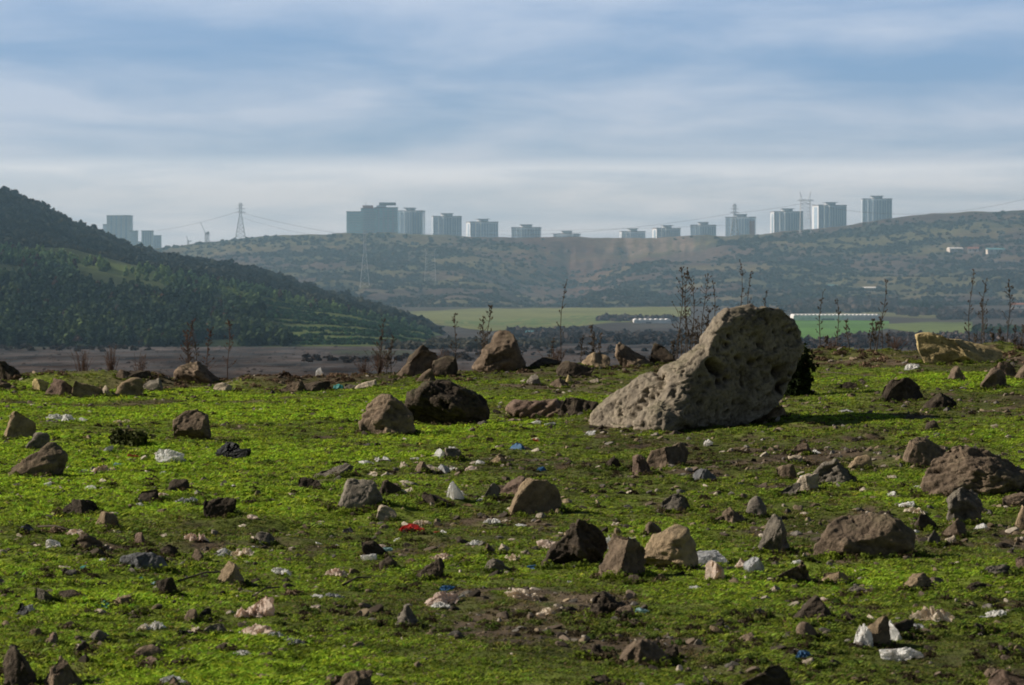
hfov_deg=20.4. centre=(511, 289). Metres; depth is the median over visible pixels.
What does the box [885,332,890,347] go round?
dry stalk
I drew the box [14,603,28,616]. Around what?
plastic bag
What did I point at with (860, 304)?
bare thicket
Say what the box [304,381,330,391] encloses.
stone
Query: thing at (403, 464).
litter scrap
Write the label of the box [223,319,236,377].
dry stalk
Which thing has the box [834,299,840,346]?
dry stalk
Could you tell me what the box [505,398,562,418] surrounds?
stone
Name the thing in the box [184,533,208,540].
litter scrap
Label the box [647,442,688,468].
boulder
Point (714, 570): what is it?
stone
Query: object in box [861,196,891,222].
tower block
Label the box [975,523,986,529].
litter scrap
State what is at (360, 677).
boulder
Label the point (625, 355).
boulder
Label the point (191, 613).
stone
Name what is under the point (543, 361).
stone
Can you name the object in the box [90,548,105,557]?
stone
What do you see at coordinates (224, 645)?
stone
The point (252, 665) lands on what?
short grass
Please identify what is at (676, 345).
dry stalk
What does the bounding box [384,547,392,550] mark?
litter scrap
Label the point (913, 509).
litter scrap
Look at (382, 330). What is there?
dry stalk
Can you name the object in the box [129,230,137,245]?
tower block
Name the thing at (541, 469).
litter scrap
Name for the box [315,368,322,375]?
plastic bag
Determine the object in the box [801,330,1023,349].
bare thicket
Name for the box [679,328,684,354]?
dry stalk
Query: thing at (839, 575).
stone
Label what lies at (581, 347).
dry stalk
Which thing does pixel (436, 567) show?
stone
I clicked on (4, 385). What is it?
boulder
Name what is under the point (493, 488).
boulder
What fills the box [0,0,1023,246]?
sky
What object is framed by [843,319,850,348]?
dry stalk
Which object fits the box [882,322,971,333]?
field
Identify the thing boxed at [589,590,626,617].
stone
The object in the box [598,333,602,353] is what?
dry stalk
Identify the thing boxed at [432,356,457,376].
boulder
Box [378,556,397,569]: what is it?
stone
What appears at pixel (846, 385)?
stone
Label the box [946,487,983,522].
boulder
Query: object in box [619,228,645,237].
tower block
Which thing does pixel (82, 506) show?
stone
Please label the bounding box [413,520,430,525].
litter scrap
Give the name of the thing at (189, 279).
pine tree
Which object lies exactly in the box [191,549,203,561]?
stone
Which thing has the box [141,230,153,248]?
tower block
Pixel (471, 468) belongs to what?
litter scrap
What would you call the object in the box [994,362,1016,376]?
stone
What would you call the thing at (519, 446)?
plastic bag
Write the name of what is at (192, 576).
stick
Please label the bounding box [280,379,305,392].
stone
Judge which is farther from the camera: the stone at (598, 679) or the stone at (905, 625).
the stone at (905, 625)
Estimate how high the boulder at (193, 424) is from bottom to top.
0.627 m
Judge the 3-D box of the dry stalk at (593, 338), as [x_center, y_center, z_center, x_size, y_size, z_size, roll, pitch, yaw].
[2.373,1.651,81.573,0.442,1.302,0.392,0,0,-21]
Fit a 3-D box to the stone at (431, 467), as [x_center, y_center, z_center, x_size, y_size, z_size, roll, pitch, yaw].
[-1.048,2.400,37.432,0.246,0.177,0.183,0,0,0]
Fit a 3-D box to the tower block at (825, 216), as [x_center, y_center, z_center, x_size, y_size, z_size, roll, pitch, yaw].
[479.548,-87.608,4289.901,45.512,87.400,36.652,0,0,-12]
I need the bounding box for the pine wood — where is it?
[0,241,432,346]
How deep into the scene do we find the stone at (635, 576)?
24.03 m
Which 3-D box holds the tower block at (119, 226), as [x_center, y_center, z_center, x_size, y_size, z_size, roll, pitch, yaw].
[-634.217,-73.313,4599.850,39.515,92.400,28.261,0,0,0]
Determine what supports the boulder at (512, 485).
on the ground at (584, 256)
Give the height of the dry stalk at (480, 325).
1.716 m
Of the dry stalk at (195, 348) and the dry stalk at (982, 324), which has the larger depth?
the dry stalk at (982, 324)
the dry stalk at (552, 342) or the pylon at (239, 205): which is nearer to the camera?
the dry stalk at (552, 342)
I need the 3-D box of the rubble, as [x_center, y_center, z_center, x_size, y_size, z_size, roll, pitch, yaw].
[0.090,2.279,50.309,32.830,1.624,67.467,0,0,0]
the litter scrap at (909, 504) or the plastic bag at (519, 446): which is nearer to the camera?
the litter scrap at (909, 504)
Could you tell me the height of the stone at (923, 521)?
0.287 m
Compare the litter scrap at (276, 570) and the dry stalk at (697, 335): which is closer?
the litter scrap at (276, 570)
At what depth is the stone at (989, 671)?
17.95 m
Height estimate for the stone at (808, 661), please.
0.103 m
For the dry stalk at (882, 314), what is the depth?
79.60 m
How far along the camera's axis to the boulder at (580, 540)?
25.36 m
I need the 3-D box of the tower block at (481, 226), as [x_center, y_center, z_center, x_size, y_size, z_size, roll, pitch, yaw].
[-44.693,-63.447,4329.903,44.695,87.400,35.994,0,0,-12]
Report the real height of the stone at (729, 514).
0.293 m
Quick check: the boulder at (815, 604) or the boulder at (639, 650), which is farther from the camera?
the boulder at (815, 604)
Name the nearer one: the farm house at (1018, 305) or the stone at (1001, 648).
the stone at (1001, 648)
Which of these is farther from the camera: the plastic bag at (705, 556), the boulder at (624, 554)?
the plastic bag at (705, 556)
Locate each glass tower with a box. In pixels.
[346,211,360,233]
[361,202,376,233]
[374,202,397,232]
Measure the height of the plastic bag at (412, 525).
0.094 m
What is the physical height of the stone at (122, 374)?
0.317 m
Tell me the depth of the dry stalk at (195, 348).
79.55 m
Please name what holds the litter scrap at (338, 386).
on the ground at (584, 256)
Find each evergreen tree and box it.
[919,300,931,307]
[928,254,936,259]
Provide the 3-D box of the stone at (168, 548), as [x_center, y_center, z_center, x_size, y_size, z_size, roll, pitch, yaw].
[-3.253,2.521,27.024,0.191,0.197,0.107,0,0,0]
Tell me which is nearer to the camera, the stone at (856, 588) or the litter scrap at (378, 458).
the stone at (856, 588)
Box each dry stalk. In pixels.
[179,318,199,363]
[181,330,193,362]
[191,333,198,362]
[202,327,215,368]
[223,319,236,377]
[371,318,391,369]
[377,336,384,376]
[384,347,391,372]
[388,335,396,368]
[450,313,461,358]
[474,316,487,354]
[476,304,494,348]
[479,332,488,353]
[547,338,555,356]
[556,279,567,360]
[578,334,584,362]
[586,324,599,352]
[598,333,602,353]
[671,340,675,356]
[672,266,691,358]
[674,331,679,360]
[678,267,695,352]
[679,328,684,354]
[682,279,701,347]
[683,305,688,351]
[688,325,693,349]
[691,273,711,337]
[694,325,699,343]
[702,308,713,330]
[712,279,719,315]
[738,259,747,305]
[745,271,752,303]
[815,289,824,347]
[824,335,828,346]
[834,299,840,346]
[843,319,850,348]
[867,318,874,348]
[870,321,879,349]
[876,279,887,351]
[878,316,882,347]
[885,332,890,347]
[964,269,975,341]
[973,301,987,343]
[975,278,992,342]
[997,327,1005,341]
[1002,279,1015,341]
[1012,324,1017,344]
[1019,324,1023,345]
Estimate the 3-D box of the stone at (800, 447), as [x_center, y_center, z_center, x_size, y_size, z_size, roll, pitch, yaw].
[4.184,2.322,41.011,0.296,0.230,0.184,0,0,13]
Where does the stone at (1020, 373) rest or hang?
on the ground at (584, 256)
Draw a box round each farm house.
[946,247,963,252]
[967,247,978,252]
[985,248,1004,253]
[1011,303,1023,308]
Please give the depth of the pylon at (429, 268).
3145.89 m
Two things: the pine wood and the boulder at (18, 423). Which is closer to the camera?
the boulder at (18, 423)
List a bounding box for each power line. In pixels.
[241,212,362,236]
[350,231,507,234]
[531,225,724,230]
[534,213,732,234]
[812,199,1022,213]
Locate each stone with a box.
[21,524,33,532]
[27,628,41,637]
[32,378,48,390]
[34,588,52,602]
[45,378,72,394]
[45,632,58,644]
[57,589,81,598]
[63,499,98,514]
[65,621,75,628]
[71,381,102,396]
[73,533,102,547]
[75,641,89,652]
[89,630,109,642]
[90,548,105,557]
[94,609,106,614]
[96,511,118,525]
[102,385,110,395]
[114,595,131,605]
[115,377,143,395]
[116,370,129,378]
[128,370,150,378]
[135,532,144,544]
[135,644,162,658]
[138,489,158,501]
[143,378,162,390]
[143,656,157,666]
[156,577,176,593]
[160,544,179,554]
[166,676,179,684]
[168,479,189,490]
[184,609,197,623]
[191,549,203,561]
[199,608,211,618]
[203,497,236,517]
[204,623,226,634]
[213,382,231,390]
[216,561,243,586]
[216,643,226,650]
[255,531,274,545]
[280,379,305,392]
[298,477,321,487]
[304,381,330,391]
[315,463,353,477]
[344,384,356,388]
[355,379,376,387]
[361,541,386,554]
[376,505,396,520]
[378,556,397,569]
[379,480,400,494]
[395,605,417,627]
[415,461,429,472]
[416,557,444,578]
[417,369,435,380]
[422,492,447,504]
[427,465,440,473]
[445,448,460,458]
[484,543,494,554]
[485,558,509,571]
[491,456,506,462]
[498,543,509,550]
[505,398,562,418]
[527,374,540,384]
[530,357,559,368]
[550,378,568,387]
[556,361,593,377]
[557,397,598,415]
[566,375,572,382]
[577,644,604,657]
[582,352,609,366]
[586,378,598,382]
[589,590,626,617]
[590,675,611,684]
[606,456,620,466]
[615,605,634,617]
[627,574,641,581]
[629,619,639,626]
[645,522,661,535]
[654,574,666,580]
[693,468,717,481]
[702,673,711,684]
[705,560,724,579]
[709,625,723,634]
[713,621,723,625]
[716,507,744,523]
[738,632,756,642]
[746,496,766,515]
[752,608,763,613]
[756,406,785,421]
[770,585,780,590]
[774,560,816,582]
[776,464,795,477]
[778,482,800,495]
[788,455,802,461]
[791,443,810,453]
[797,473,818,490]
[802,658,814,665]
[816,613,827,619]
[822,571,849,581]
[838,382,856,388]
[841,610,855,620]
[848,455,871,469]
[849,585,869,592]
[867,615,890,645]
[893,619,913,631]
[904,572,930,588]
[914,513,936,530]
[923,392,956,408]
[925,420,940,430]
[928,530,940,542]
[942,518,966,535]
[945,535,956,543]
[948,366,966,379]
[967,581,992,589]
[972,623,985,628]
[980,368,1005,388]
[981,564,1011,575]
[984,668,997,677]
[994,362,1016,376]
[999,645,1010,654]
[1002,492,1023,507]
[1014,365,1023,379]
[1014,645,1023,651]
[1015,505,1023,529]
[1015,557,1023,567]
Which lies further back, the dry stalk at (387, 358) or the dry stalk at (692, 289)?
the dry stalk at (692, 289)
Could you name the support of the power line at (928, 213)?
attached to the pylon at (803, 218)
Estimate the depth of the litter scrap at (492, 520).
30.39 m
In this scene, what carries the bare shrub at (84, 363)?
on the ground at (584, 256)
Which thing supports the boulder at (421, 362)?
on the ground at (584, 256)
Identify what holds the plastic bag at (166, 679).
on the ground at (584, 256)
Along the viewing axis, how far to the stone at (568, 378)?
71.23 m
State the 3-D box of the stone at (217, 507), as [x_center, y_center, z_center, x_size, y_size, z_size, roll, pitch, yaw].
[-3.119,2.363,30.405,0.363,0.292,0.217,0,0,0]
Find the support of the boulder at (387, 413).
on the ground at (584, 256)
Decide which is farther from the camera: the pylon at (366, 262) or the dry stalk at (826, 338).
the pylon at (366, 262)
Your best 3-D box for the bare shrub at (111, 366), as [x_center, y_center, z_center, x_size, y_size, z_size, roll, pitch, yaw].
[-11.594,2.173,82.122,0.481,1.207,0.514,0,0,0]
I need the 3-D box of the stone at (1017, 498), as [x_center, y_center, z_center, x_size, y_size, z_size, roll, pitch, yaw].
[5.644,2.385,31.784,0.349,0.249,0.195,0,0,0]
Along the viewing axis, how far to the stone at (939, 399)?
53.28 m
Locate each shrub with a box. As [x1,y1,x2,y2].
[67,349,90,371]
[103,345,118,370]
[108,428,155,446]
[132,350,148,370]
[354,359,374,373]
[363,346,388,373]
[436,346,458,357]
[537,343,565,361]
[785,343,818,396]
[828,339,841,346]
[884,336,909,349]
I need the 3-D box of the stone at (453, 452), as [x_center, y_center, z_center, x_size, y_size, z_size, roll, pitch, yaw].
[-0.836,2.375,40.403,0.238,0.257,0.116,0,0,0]
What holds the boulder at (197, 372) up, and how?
on the ground at (584, 256)
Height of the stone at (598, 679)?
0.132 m
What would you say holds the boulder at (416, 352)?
on the ground at (584, 256)
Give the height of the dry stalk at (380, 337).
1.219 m
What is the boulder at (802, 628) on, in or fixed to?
on the ground at (584, 256)
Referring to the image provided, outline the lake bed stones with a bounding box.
[2,345,907,373]
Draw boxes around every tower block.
[106,215,132,241]
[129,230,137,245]
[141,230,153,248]
[154,235,161,248]
[398,208,425,234]
[432,213,461,235]
[466,219,497,236]
[511,224,541,237]
[553,231,580,236]
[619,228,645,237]
[652,225,680,237]
[690,222,715,235]
[725,214,755,235]
[770,208,803,232]
[812,202,846,228]
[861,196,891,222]
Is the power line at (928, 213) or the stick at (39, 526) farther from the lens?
the power line at (928, 213)
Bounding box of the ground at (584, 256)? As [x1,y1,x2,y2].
[0,210,1023,684]
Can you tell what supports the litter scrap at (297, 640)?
on the short grass at (252, 665)
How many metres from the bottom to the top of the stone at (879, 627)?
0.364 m
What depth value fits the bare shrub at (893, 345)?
82.64 m
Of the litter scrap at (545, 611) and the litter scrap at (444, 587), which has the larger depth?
the litter scrap at (444, 587)
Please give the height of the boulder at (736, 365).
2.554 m
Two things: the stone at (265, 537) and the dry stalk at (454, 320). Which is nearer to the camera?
the stone at (265, 537)
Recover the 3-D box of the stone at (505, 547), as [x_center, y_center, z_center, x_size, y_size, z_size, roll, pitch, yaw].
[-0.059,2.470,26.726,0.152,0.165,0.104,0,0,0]
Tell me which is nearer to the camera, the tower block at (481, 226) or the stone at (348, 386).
the stone at (348, 386)
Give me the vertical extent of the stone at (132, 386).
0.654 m
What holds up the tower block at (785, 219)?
on the ground at (584, 256)
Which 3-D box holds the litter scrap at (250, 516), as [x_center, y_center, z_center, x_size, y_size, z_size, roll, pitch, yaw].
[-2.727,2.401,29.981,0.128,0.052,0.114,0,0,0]
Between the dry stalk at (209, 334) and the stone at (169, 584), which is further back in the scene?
the dry stalk at (209, 334)
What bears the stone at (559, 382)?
on the ground at (584, 256)
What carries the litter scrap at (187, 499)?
on the ground at (584, 256)
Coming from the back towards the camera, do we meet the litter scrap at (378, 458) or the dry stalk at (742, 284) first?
the dry stalk at (742, 284)
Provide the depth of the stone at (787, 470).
36.63 m
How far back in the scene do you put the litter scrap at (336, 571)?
24.63 m
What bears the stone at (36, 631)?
on the ground at (584, 256)
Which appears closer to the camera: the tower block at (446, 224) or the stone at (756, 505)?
the stone at (756, 505)
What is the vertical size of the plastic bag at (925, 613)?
0.135 m
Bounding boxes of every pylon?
[235,203,245,239]
[360,230,369,287]
[425,249,435,280]
[730,203,738,235]
[798,192,812,232]
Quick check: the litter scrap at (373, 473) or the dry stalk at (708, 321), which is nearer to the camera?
the litter scrap at (373, 473)
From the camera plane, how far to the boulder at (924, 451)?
38.51 m
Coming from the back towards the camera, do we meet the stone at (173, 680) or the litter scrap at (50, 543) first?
the litter scrap at (50, 543)
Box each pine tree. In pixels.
[72,334,82,344]
[186,275,192,285]
[385,326,391,334]
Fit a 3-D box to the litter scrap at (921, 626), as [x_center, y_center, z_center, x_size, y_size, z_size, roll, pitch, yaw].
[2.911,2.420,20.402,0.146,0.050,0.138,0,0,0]
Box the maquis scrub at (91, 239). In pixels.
[0,186,448,334]
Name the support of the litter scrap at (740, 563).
on the ground at (584, 256)
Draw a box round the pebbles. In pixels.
[0,342,1023,684]
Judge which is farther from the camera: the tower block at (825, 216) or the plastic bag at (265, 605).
the tower block at (825, 216)
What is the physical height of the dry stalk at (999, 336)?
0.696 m
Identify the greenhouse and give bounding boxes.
[633,318,670,323]
[790,314,880,319]
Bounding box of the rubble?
[0,347,1023,684]
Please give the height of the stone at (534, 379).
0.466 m
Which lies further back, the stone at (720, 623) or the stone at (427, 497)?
the stone at (427, 497)
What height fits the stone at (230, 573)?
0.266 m
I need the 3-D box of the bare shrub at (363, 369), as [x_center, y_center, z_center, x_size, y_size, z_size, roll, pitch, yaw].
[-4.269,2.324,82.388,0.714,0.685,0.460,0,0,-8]
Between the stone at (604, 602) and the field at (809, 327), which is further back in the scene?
the field at (809, 327)
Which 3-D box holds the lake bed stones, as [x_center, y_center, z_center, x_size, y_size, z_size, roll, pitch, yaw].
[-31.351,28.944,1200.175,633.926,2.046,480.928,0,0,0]
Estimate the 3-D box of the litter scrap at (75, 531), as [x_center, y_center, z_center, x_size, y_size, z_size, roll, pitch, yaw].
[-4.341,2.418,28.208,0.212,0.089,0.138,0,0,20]
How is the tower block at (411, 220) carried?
on the ground at (584, 256)
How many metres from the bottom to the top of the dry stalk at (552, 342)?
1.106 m
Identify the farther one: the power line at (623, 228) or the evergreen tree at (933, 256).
the power line at (623, 228)
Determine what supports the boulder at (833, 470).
on the ground at (584, 256)
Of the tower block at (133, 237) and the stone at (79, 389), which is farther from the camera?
the tower block at (133, 237)
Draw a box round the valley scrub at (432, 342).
[379,335,560,349]
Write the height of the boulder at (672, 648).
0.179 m
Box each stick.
[37,525,69,530]
[178,571,220,581]
[251,586,279,596]
[342,576,370,585]
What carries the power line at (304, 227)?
attached to the pylon at (239, 205)
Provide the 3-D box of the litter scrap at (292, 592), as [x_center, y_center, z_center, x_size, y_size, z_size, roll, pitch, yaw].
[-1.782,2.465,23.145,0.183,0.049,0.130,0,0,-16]
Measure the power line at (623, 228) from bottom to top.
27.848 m
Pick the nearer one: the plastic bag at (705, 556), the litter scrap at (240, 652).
the litter scrap at (240, 652)
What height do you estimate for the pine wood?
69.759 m
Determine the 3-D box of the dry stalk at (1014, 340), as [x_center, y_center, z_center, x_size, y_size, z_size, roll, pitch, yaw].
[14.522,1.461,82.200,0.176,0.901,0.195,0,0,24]
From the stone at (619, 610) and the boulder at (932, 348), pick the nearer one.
the stone at (619, 610)
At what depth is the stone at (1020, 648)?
19.38 m
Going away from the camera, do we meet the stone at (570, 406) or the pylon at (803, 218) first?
the stone at (570, 406)
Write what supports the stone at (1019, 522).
on the ground at (584, 256)
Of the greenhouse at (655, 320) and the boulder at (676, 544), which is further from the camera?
the greenhouse at (655, 320)
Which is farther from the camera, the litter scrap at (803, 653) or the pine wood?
the pine wood
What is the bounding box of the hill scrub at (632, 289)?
[154,210,1023,306]
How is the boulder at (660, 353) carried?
on the ground at (584, 256)
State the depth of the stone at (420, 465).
37.21 m
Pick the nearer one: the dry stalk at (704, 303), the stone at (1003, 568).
the stone at (1003, 568)
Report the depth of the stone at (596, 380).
71.02 m
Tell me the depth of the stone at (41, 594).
22.17 m
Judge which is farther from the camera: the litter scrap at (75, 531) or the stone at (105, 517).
the stone at (105, 517)
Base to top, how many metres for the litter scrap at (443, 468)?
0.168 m
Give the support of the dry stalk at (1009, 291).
on the ground at (584, 256)
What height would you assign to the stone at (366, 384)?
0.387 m
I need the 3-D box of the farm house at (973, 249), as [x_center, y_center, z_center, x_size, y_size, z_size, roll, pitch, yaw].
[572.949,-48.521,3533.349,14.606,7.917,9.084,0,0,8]
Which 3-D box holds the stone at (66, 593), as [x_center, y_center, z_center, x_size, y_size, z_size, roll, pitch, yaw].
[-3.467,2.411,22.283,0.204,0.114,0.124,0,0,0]
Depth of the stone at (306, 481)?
34.15 m
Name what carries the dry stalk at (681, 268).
on the ground at (584, 256)
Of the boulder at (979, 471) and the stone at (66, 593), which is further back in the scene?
the boulder at (979, 471)
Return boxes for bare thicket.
[505,325,700,345]
[595,313,678,321]
[778,294,902,312]
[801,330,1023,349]
[894,306,1023,320]
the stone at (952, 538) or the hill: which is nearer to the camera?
the stone at (952, 538)
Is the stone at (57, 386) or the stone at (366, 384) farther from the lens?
the stone at (366, 384)
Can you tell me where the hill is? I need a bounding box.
[0,203,441,346]
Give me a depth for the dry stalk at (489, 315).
80.94 m
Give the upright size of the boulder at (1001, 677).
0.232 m
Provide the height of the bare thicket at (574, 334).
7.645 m
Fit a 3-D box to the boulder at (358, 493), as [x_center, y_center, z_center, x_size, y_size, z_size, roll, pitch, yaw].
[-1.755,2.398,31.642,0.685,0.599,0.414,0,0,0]
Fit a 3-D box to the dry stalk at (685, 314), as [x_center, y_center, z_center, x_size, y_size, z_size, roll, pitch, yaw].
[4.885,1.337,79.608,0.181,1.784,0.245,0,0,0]
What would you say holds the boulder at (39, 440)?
on the ground at (584, 256)
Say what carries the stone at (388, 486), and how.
on the ground at (584, 256)
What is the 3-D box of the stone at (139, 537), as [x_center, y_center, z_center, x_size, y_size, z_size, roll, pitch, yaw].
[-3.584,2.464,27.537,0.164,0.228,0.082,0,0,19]
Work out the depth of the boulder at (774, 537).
26.91 m
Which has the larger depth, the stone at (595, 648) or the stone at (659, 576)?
the stone at (659, 576)
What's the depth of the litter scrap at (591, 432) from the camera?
48.48 m
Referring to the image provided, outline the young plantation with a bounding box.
[262,294,434,344]
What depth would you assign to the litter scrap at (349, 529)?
29.45 m
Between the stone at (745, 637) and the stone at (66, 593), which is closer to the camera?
the stone at (745, 637)
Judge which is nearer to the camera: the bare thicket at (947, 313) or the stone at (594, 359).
the stone at (594, 359)
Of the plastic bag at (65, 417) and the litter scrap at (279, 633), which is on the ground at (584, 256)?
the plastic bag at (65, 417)
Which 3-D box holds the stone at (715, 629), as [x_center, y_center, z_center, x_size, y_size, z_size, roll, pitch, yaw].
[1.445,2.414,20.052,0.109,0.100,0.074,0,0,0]
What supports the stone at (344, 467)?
on the ground at (584, 256)
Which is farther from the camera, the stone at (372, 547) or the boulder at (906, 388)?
the boulder at (906, 388)
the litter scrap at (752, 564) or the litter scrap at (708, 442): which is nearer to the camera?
the litter scrap at (752, 564)
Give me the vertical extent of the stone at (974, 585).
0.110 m
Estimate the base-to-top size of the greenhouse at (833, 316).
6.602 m
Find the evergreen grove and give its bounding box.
[970,323,1023,334]
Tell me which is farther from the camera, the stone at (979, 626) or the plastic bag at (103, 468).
the plastic bag at (103, 468)
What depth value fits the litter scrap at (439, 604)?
22.08 m
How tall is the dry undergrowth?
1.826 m
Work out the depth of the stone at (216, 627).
19.76 m
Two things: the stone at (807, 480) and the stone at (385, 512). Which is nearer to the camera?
the stone at (385, 512)
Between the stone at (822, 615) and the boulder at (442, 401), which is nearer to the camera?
the stone at (822, 615)
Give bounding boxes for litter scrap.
[25,604,34,610]
[41,526,66,532]
[45,539,60,547]
[65,529,83,535]
[95,600,108,607]
[104,445,113,452]
[137,624,148,629]
[176,497,197,503]
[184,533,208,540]
[214,548,230,555]
[230,547,253,556]
[233,650,249,654]
[247,514,258,519]
[269,631,288,638]
[272,567,291,575]
[281,589,302,595]
[284,638,304,643]
[324,568,348,577]
[325,593,343,597]
[333,384,343,388]
[342,527,352,532]
[360,554,376,559]
[368,471,377,475]
[374,456,390,461]
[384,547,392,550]
[400,461,407,466]
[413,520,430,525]
[430,553,452,560]
[430,602,449,607]
[438,464,449,473]
[438,585,454,590]
[465,466,476,470]
[483,518,500,523]
[505,553,519,560]
[536,539,554,547]
[536,608,555,615]
[537,467,545,470]
[585,430,595,434]
[635,608,648,612]
[703,439,712,445]
[735,558,744,567]
[743,557,763,572]
[794,650,812,657]
[899,501,914,506]
[903,507,927,513]
[904,363,919,369]
[913,623,927,628]
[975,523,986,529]
[979,610,1005,617]
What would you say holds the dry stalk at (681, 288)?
on the ground at (584, 256)
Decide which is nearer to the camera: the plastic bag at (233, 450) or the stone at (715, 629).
the stone at (715, 629)
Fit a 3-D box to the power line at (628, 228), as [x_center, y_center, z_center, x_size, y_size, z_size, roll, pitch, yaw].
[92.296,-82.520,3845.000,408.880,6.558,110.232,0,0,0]
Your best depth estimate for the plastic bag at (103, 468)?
38.20 m
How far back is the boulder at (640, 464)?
36.48 m
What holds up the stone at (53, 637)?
on the ground at (584, 256)
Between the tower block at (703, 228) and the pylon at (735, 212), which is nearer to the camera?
the pylon at (735, 212)
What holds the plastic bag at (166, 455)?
on the ground at (584, 256)
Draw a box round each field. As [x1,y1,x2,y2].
[409,307,690,330]
[795,320,888,338]
[826,312,935,317]
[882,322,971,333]
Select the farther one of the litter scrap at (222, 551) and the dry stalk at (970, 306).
the dry stalk at (970, 306)
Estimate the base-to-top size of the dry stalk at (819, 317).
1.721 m
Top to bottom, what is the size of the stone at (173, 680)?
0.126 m
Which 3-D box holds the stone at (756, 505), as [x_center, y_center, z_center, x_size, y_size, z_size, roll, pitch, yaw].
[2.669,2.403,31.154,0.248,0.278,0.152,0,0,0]
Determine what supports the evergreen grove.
on the ground at (584, 256)
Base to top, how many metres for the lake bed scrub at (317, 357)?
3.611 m
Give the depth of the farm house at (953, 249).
3543.63 m
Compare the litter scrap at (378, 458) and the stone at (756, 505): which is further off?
the litter scrap at (378, 458)
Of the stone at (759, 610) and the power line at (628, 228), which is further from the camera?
the power line at (628, 228)
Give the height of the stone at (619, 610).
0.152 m
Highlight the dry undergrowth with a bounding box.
[11,345,1023,390]
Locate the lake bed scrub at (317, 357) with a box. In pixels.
[0,342,691,362]
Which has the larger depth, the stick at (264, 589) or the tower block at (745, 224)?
the tower block at (745, 224)
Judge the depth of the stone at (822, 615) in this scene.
20.31 m
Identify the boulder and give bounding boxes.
[0,361,19,379]
[0,379,16,389]
[3,646,37,684]
[4,411,35,437]
[8,442,67,476]
[25,432,49,448]
[43,656,82,684]
[173,361,218,384]
[173,409,210,439]
[329,670,373,684]
[337,478,382,508]
[358,394,414,434]
[396,350,436,376]
[404,379,489,424]
[406,345,428,363]
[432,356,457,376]
[472,330,525,372]
[484,483,500,497]
[500,475,526,493]
[509,478,561,516]
[540,519,607,565]
[588,304,803,431]
[598,533,645,576]
[615,342,649,365]
[619,639,669,664]
[632,454,650,475]
[644,524,697,567]
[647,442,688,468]
[649,343,674,362]
[661,494,689,511]
[664,644,678,655]
[742,665,790,684]
[758,514,789,551]
[793,595,832,619]
[796,622,816,639]
[813,458,857,483]
[813,512,915,557]
[881,377,923,401]
[903,437,945,465]
[915,332,1003,363]
[920,445,1023,495]
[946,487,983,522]
[988,669,1023,684]
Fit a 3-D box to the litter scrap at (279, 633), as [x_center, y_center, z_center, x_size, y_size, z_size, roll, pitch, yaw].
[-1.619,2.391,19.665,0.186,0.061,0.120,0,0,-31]
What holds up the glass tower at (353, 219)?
on the ground at (584, 256)
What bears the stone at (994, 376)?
on the ground at (584, 256)
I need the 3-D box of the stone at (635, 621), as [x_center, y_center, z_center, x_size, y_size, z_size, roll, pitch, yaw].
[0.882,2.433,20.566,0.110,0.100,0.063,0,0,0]
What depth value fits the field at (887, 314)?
2386.64 m
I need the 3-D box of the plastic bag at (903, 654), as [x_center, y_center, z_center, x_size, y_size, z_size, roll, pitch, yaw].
[2.616,2.442,19.080,0.319,0.106,0.281,0,0,0]
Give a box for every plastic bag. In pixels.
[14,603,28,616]
[46,414,75,420]
[91,465,115,471]
[141,621,165,629]
[155,449,185,461]
[160,675,188,684]
[176,629,195,636]
[215,441,250,458]
[234,607,261,617]
[241,623,275,634]
[247,596,274,616]
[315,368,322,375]
[399,523,424,531]
[425,591,459,607]
[434,448,444,457]
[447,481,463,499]
[504,588,540,601]
[510,443,525,449]
[697,550,728,564]
[854,624,872,647]
[879,647,923,660]
[889,620,901,640]
[909,606,954,621]
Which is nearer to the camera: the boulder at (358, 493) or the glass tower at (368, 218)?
the boulder at (358, 493)
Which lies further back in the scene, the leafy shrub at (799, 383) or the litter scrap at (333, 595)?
the leafy shrub at (799, 383)
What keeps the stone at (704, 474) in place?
on the ground at (584, 256)
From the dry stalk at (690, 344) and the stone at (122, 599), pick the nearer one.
the stone at (122, 599)
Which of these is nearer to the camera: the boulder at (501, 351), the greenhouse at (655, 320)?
the boulder at (501, 351)
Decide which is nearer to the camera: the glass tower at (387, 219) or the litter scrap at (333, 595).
the litter scrap at (333, 595)
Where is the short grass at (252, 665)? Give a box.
[0,341,1023,684]
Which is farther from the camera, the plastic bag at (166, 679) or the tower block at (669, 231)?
the tower block at (669, 231)
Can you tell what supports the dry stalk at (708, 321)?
on the ground at (584, 256)
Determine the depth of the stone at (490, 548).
26.64 m
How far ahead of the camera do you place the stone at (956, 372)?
64.13 m
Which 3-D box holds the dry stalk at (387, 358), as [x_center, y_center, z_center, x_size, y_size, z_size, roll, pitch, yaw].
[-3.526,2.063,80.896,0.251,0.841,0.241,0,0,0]
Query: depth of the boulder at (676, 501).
31.60 m
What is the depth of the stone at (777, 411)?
50.94 m

